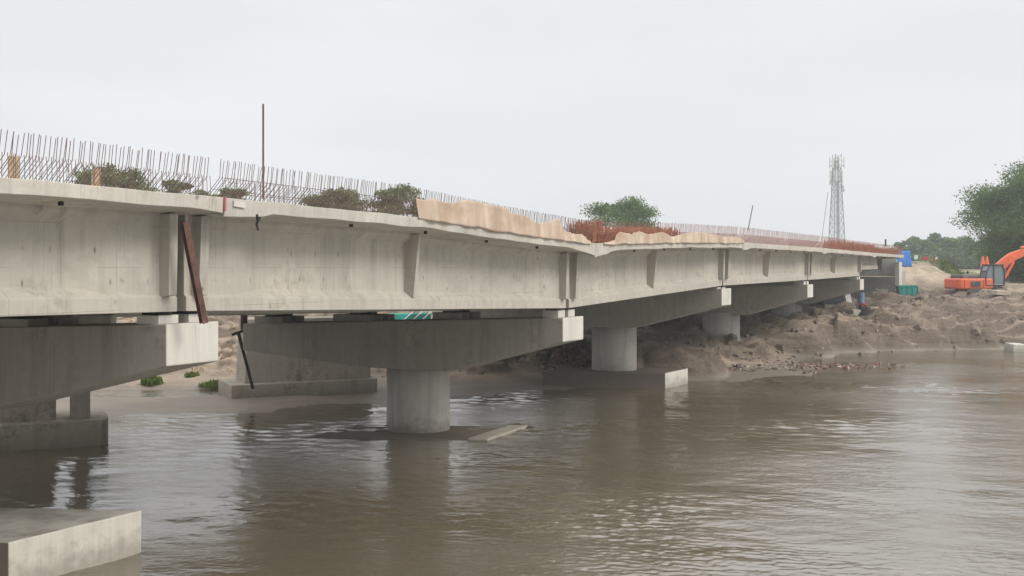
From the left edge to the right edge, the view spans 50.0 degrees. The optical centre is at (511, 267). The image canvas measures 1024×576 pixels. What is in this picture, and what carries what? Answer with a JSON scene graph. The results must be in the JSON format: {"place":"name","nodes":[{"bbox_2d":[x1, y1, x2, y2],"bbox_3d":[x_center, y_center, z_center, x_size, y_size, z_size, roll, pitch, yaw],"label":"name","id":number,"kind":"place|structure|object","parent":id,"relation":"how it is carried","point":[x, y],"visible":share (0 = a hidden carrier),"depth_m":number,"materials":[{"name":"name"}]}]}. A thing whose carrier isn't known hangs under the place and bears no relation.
{"place":"outdoors","nodes":[
{"label":"outdoors","id":0,"kind":"place"},
{"bbox_2d":[0,349,1023,575],"bbox_3d":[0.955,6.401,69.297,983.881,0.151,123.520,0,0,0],"label":"water","id":1,"kind":"structure","parent":0,"point":[914,466],"depth_m":32.84,"materials":[{"name":"brown liquid"}]},
{"bbox_2d":[0,392,107,450],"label":"old bridge pier","id":2,"kind":"structure","parent":1,"relation":"in","point":[47,425],"depth_m":39.11,"materials":[{"name":"grey concrete"}]},
{"bbox_2d":[0,311,217,575],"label":"bridge pier","id":3,"kind":"structure","parent":1,"relation":"in","point":[45,358],"depth_m":23.36,"materials":[{"name":"concrete"}]},
{"bbox_2d":[0,129,222,316],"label":"bridge span","id":4,"kind":"object","parent":3,"relation":"on","point":[66,248],"visible":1,"depth_m":20.58,"materials":[{"name":"concrete"}]},
{"bbox_2d":[8,156,18,178],"bbox_3d":[-8.674,-1.733,19.102,0.168,0.432,0.060,0,-2,-22],"label":"wooden post","id":5,"kind":"object","parent":4,"relation":"on","point":[11,166],"visible":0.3,"depth_m":19.08,"materials":[{"name":"brown wood"}]},
{"bbox_2d":[91,169,100,185],"bbox_3d":[-7.836,-1.672,20.675,0.166,0.392,0.060,0,-2,-22],"label":"wooden post","id":6,"kind":"object","parent":4,"relation":"on","point":[97,177],"visible":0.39,"depth_m":20.66,"materials":[{"name":"brown wood"}]},
{"bbox_2d":[223,197,225,210],"bbox_3d":[-6.036,-1.310,22.515,0.420,0.290,0.050,0,0,28],"label":"edge plate","id":7,"kind":"object","parent":4,"relation":"attached to","point":[224,203],"visible":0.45,"depth_m":22.41,"materials":[{"name":"red paint"}]},
{"bbox_2d":[180,221,207,323],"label":"steel beam","id":8,"kind":"structure","parent":3,"relation":"on","point":[193,270],"depth_m":22.07,"materials":[{"name":"brown metal"}]},
{"bbox_2d":[79,161,594,316],"bbox_3d":[-9.102,-0.165,34.757,17.320,4.190,18.830,0,0,28],"label":"bridge span","id":9,"kind":"object","parent":3,"relation":"on","point":[286,258],"visible":0.61,"depth_m":28.11,"materials":[{"name":"concrete"}]},
{"bbox_2d":[72,314,115,323],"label":"packing block","id":10,"kind":"structure","parent":9,"relation":"attached to","point":[95,318],"depth_m":26.39,"materials":[{"name":"concrete"}]},
{"bbox_2d":[233,201,245,207],"bbox_3d":[-5.658,-1.320,22.789,0.030,0.120,0.340,0,-4,28],"label":"packing board","id":11,"kind":"object","parent":9,"relation":"attached to","point":[239,204],"visible":1,"depth_m":22.77,"materials":[{"name":"concrete"}]},
{"bbox_2d":[255,214,258,230],"bbox_3d":[-5.314,-0.952,22.910,0.098,0.346,0.078,0,0,0],"label":"cut pipe","id":12,"kind":"object","parent":9,"relation":"hanging from","point":[257,222],"visible":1,"depth_m":22.89,"materials":[{"name":"black metal"}]},
{"bbox_2d":[262,104,263,198],"bbox_3d":[-5.350,-2.503,23.600,0.041,2.047,0.041,0,0,22],"label":"steel rod","id":13,"kind":"object","parent":9,"relation":"on","point":[262,151],"visible":1,"depth_m":23.58,"materials":[{"name":"metal"}]},
{"bbox_2d":[416,198,591,243],"bbox_3d":[0.166,-1.377,33.694,0.161,1.085,11.153,0,0,28],"label":"hessian cloth","id":14,"kind":"object","parent":9,"relation":"attached to","point":[467,213],"visible":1,"depth_m":32.13,"materials":[{"name":"beige fabric"}]},
{"bbox_2d":[243,308,582,440],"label":"bridge pier","id":15,"kind":"structure","parent":1,"relation":"in","point":[419,359],"depth_m":42.35,"materials":[{"name":"concrete"}]},
{"bbox_2d":[240,315,247,329],"bbox_3d":[-11.281,2.239,46.200,0.277,0.707,0.277,0,0,22],"label":"steel post","id":16,"kind":"object","parent":15,"relation":"on","point":[243,319],"visible":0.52,"depth_m":46.08,"materials":[{"name":"metal"}]},
{"bbox_2d":[0,0,1023,248],"label":"sky","id":17,"kind":"structure","parent":0,"point":[707,112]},
{"bbox_2d":[56,261,1023,415],"bbox_3d":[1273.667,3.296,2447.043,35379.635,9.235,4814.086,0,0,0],"label":"ground","id":18,"kind":"structure","parent":0,"point":[842,335],"depth_m":75.15,"materials":[{"name":"brown soil"}]},
{"bbox_2d":[69,163,159,191],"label":"tree","id":19,"kind":"object","parent":18,"relation":"on","point":[134,181],"visible":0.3,"depth_m":116.71,"materials":[{"name":"green plant"}]},
{"bbox_2d":[140,376,163,385],"bbox_3d":[-19.151,5.940,58.408,1.316,0.917,1.226,0,0,0],"label":"weed","id":20,"kind":"object","parent":18,"relation":"on","point":[154,380],"visible":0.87,"depth_m":58.04,"materials":[{"name":"green plant"}]},
{"bbox_2d":[161,179,193,192],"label":"tree","id":21,"kind":"object","parent":18,"relation":"on","point":[183,184],"visible":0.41,"depth_m":120.82,"materials":[{"name":"green plant"}]},
{"bbox_2d":[184,370,199,377],"bbox_3d":[-17.643,5.893,60.505,0.891,0.679,0.907,0,0,34],"label":"weed","id":22,"kind":"object","parent":18,"relation":"on","point":[191,374],"visible":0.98,"depth_m":60.32,"materials":[{"name":"green plant"}]},
{"bbox_2d":[188,189,217,195],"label":"tree","id":23,"kind":"object","parent":18,"relation":"on","point":[204,193],"visible":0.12,"depth_m":128.76,"materials":[{"name":"green plant"}]},
{"bbox_2d":[198,378,217,389],"bbox_3d":[-15.512,6.102,57.995,2.134,0.624,2.100,0,0,0],"label":"weed","id":24,"kind":"object","parent":18,"relation":"on","point":[211,384],"visible":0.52,"depth_m":57.31,"materials":[{"name":"green plant"}]},
{"bbox_2d":[213,187,248,199],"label":"tree","id":25,"kind":"object","parent":18,"relation":"on","point":[230,192],"visible":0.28,"depth_m":125.62,"materials":[{"name":"green plant"}]},
{"bbox_2d":[231,330,253,388],"bbox_3d":[-12.174,4.203,49.748,0.615,3.182,5.372,0,0,-9],"label":"prop","id":26,"kind":"object","parent":18,"relation":"on","point":[244,356],"visible":0.85,"depth_m":49.17,"materials":[{"name":"black metal"}]},
{"bbox_2d":[218,316,376,398],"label":"old bridge pier","id":27,"kind":"structure","parent":18,"relation":"on","point":[272,375],"depth_m":54.38,"materials":[{"name":"grey concrete"}]},
{"bbox_2d":[299,186,367,211],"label":"tree","id":28,"kind":"object","parent":18,"relation":"on","point":[354,192],"visible":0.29,"depth_m":119.48,"materials":[{"name":"green plant"}]},
{"bbox_2d":[116,311,590,376],"bbox_3d":[-13.723,4.511,73.539,40.242,3.610,25.306,0,0,0],"label":"rubble","id":29,"kind":"object","parent":18,"relation":"on","point":[536,353],"visible":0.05,"depth_m":63.05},
{"bbox_2d":[365,183,423,216],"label":"tree","id":30,"kind":"object","parent":18,"relation":"on","point":[399,193],"visible":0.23,"depth_m":121.21,"materials":[{"name":"green plant"}]},
{"bbox_2d":[389,311,433,319],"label":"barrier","id":31,"kind":"object","parent":18,"relation":"on","point":[418,315],"visible":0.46,"depth_m":69.85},
{"bbox_2d":[538,339,591,369],"bbox_3d":[3.732,4.816,63.385,4.445,2.998,5.648,0,0,0],"label":"brush heap","id":32,"kind":"object","parent":18,"relation":"on","point":[579,350],"visible":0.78,"depth_m":62.70,"materials":[{"name":"brown plant"}]},
{"bbox_2d":[470,286,730,388],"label":"bridge pier","id":33,"kind":"structure","parent":18,"relation":"on","point":[614,325],"depth_m":58.28,"materials":[{"name":"concrete"}]},
{"bbox_2d":[286,221,742,314],"bbox_3d":[-0.335,-0.080,51.218,17.325,4.020,18.530,0,0,28],"label":"bridge span","id":34,"kind":"object","parent":33,"relation":"on","point":[605,273],"visible":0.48,"depth_m":45.84,"materials":[{"name":"concrete"}]},
{"bbox_2d":[566,219,611,242],"bbox_3d":[2.788,-1.331,40.701,1.354,0.974,2.147,0,0,27],"label":"rebar cage","id":35,"kind":"object","parent":34,"relation":"on","point":[579,228],"visible":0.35,"depth_m":40.37,"materials":[{"name":"brown metal"}]},
{"bbox_2d":[601,226,680,242],"bbox_3d":[5.179,-1.345,45.229,1.389,0.899,8.636,0,0,28],"label":"rebar cage","id":36,"kind":"object","parent":34,"relation":"on","point":[638,228],"visible":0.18,"depth_m":44.29,"materials":[{"name":"brown metal"}]},
{"bbox_2d":[604,231,744,244],"bbox_3d":[7.516,-1.241,47.486,0.165,0.780,17.833,0,0,28],"label":"hessian cloth","id":37,"kind":"object","parent":34,"relation":"attached to","point":[638,237],"visible":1,"depth_m":45.65,"materials":[{"name":"beige fabric"}]},
{"bbox_2d":[578,195,663,230],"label":"tree","id":38,"kind":"object","parent":18,"relation":"on","point":[621,211],"visible":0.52,"depth_m":133.16,"materials":[{"name":"green plant"}]},
{"bbox_2d":[696,280,812,341],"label":"bridge pier","id":39,"kind":"structure","parent":18,"relation":"on","point":[747,299],"depth_m":73.28,"materials":[{"name":"concrete"}]},
{"bbox_2d":[722,228,823,285],"bbox_3d":[8.360,-0.366,67.547,17.324,3.512,18.530,0,0,28],"label":"bridge span","id":40,"kind":"object","parent":39,"relation":"on","point":[756,262],"visible":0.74,"depth_m":62.89,"materials":[{"name":"concrete"}]},
{"bbox_2d":[723,276,863,316],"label":"bridge pier","id":41,"kind":"structure","parent":18,"relation":"on","point":[823,290],"depth_m":88.72,"materials":[{"name":"concrete"}]},
{"bbox_2d":[807,237,872,279],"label":"bridge span","id":42,"kind":"object","parent":41,"relation":"on","point":[833,262],"visible":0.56,"depth_m":79.29,"materials":[{"name":"concrete"}]},
{"bbox_2d":[821,193,827,239],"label":"steel rod","id":43,"kind":"object","parent":42,"relation":"on","point":[824,216],"visible":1,"depth_m":71.88,"materials":[{"name":"grey metal"}]},
{"bbox_2d":[823,240,874,252],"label":"rebar cage","id":44,"kind":"object","parent":42,"relation":"on","point":[852,243],"visible":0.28,"depth_m":82.29,"materials":[{"name":"brown metal"}]},
{"bbox_2d":[862,243,903,270],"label":"bridge span","id":45,"kind":"object","parent":41,"relation":"on","point":[874,262],"visible":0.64,"depth_m":93.60,"materials":[{"name":"concrete"}]},
{"bbox_2d":[701,348,904,371],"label":"rubble","id":46,"kind":"object","parent":18,"relation":"on","point":[845,366],"visible":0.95,"depth_m":70.62,"materials":[{"name":"brown stone"}]},
{"bbox_2d":[637,285,1023,373],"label":"rubble","id":47,"kind":"object","parent":18,"relation":"on","point":[811,331],"visible":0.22,"depth_m":80.48,"materials":[{"name":"stone"}]},
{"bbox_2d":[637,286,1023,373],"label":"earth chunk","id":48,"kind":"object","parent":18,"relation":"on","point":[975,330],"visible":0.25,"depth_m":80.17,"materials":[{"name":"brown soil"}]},
{"bbox_2d":[817,294,851,308],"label":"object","id":49,"kind":"object","parent":18,"relation":"on","point":[829,303],"visible":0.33,"depth_m":96.02,"materials":[{"name":"grey concrete"}]},
{"bbox_2d":[786,258,905,297],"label":"bridge abutment","id":50,"kind":"object","parent":18,"relation":"on","point":[883,278],"visible":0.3,"depth_m":103.00,"materials":[{"name":"concrete"}]},
{"bbox_2d":[849,309,860,314],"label":"concrete block","id":51,"kind":"object","parent":18,"relation":"on","point":[854,312],"depth_m":91.68,"materials":[{"name":"grey concrete"}]},
{"bbox_2d":[859,303,866,309],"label":"trestle","id":52,"kind":"object","parent":18,"relation":"on","point":[861,304],"visible":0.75,"depth_m":92.82,"materials":[{"name":"red metal"}]},
{"bbox_2d":[857,293,864,302],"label":"drum","id":53,"kind":"object","parent":52,"relation":"on","point":[860,297],"visible":1,"depth_m":92.76,"materials":[{"name":"blue plastic"}]},
{"bbox_2d":[897,251,911,267],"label":"tarp shelter","id":54,"kind":"object","parent":18,"relation":"on","point":[906,261],"visible":0.63,"depth_m":120.00,"materials":[{"name":"blue plastic"}]},
{"bbox_2d":[894,285,918,295],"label":"skip","id":55,"kind":"object","parent":18,"relation":"on","point":[907,289],"visible":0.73,"depth_m":98.89,"materials":[{"name":"teal metal"}]},
{"bbox_2d":[892,239,926,256],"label":"tree","id":56,"kind":"object","parent":18,"relation":"on","point":[912,247],"visible":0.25,"depth_m":260.51,"materials":[{"name":"green plant"}]},
{"bbox_2d":[908,236,938,253],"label":"tree","id":57,"kind":"object","parent":18,"relation":"on","point":[929,246],"visible":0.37,"depth_m":266.47,"materials":[{"name":"green plant"}]},
{"bbox_2d":[912,252,940,261],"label":"bush","id":58,"kind":"object","parent":18,"relation":"on","point":[923,254],"visible":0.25,"depth_m":249.15,"materials":[{"name":"green plant"}]},
{"bbox_2d":[926,232,948,260],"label":"tree","id":59,"kind":"object","parent":18,"relation":"on","point":[935,237],"visible":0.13,"depth_m":274.54,"materials":[{"name":"green plant"}]},
{"bbox_2d":[928,257,964,274],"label":"verge grass","id":60,"kind":"structure","parent":18,"relation":"on","point":[950,268],"depth_m":128.23,"materials":[{"name":"green plant"}]},
{"bbox_2d":[935,249,958,265],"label":"bush","id":61,"kind":"object","parent":18,"relation":"on","point":[941,253],"visible":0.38,"depth_m":249.28,"materials":[{"name":"green plant"}]},
{"bbox_2d":[937,237,968,260],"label":"tree","id":62,"kind":"object","parent":18,"relation":"on","point":[948,245],"visible":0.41,"depth_m":260.21,"materials":[{"name":"green plant"}]},
{"bbox_2d":[952,253,980,268],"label":"bush","id":63,"kind":"object","parent":18,"relation":"on","point":[960,262],"visible":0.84,"depth_m":247.40,"materials":[{"name":"green plant"}]},
{"bbox_2d":[956,235,981,256],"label":"tree","id":64,"kind":"object","parent":18,"relation":"on","point":[961,240],"visible":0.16,"depth_m":267.14,"materials":[{"name":"green plant"}]},
{"bbox_2d":[966,250,981,268],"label":"bush","id":65,"kind":"object","parent":18,"relation":"on","point":[977,267],"visible":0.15,"depth_m":252.56,"materials":[{"name":"green plant"}]},
{"bbox_2d":[980,256,984,265],"bbox_3d":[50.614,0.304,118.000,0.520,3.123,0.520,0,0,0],"label":"traffic cone","id":66,"kind":"object","parent":18,"relation":"on","point":[982,260],"visible":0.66,"depth_m":117.87,"materials":[{"name":"orange plastic"}]},
{"bbox_2d":[944,246,1023,292],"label":"excavator","id":67,"kind":"object","parent":18,"relation":"on","point":[992,276],"visible":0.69,"depth_m":99.84,"materials":[{"name":"orange paint"}]},
{"bbox_2d":[948,161,1023,271],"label":"tree","id":68,"kind":"object","parent":18,"relation":"on","point":[1002,203],"visible":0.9,"depth_m":126.44,"materials":[{"name":"green plant"}]},
{"bbox_2d":[990,290,1010,294],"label":"concrete slab","id":69,"kind":"structure","parent":18,"relation":"on","point":[998,292],"depth_m":94.05,"materials":[{"name":"grey concrete"}]},
{"bbox_2d":[978,217,1023,281],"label":"tree","id":70,"kind":"object","parent":18,"relation":"on","point":[990,262],"visible":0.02,"depth_m":139.73,"materials":[{"name":"green plant"}]},
{"bbox_2d":[994,214,1023,283],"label":"tree","id":71,"kind":"object","parent":18,"relation":"on","point":[1017,268],"visible":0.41,"depth_m":125.70,"materials":[{"name":"green plant"}]},
{"bbox_2d":[828,154,844,248],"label":"phone tower","id":72,"kind":"structure","parent":0,"point":[836,180],"depth_m":214.63,"materials":[{"name":"metal"}]},
{"label":"water","id":73,"kind":"structure","parent":0,"visible":0},
{"bbox_2d":[1004,343,1023,351],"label":"concrete block","id":74,"kind":"object","parent":73,"relation":"on","point":[1015,347],"depth_m":83.95,"materials":[{"name":"grey concrete"}]}
]}

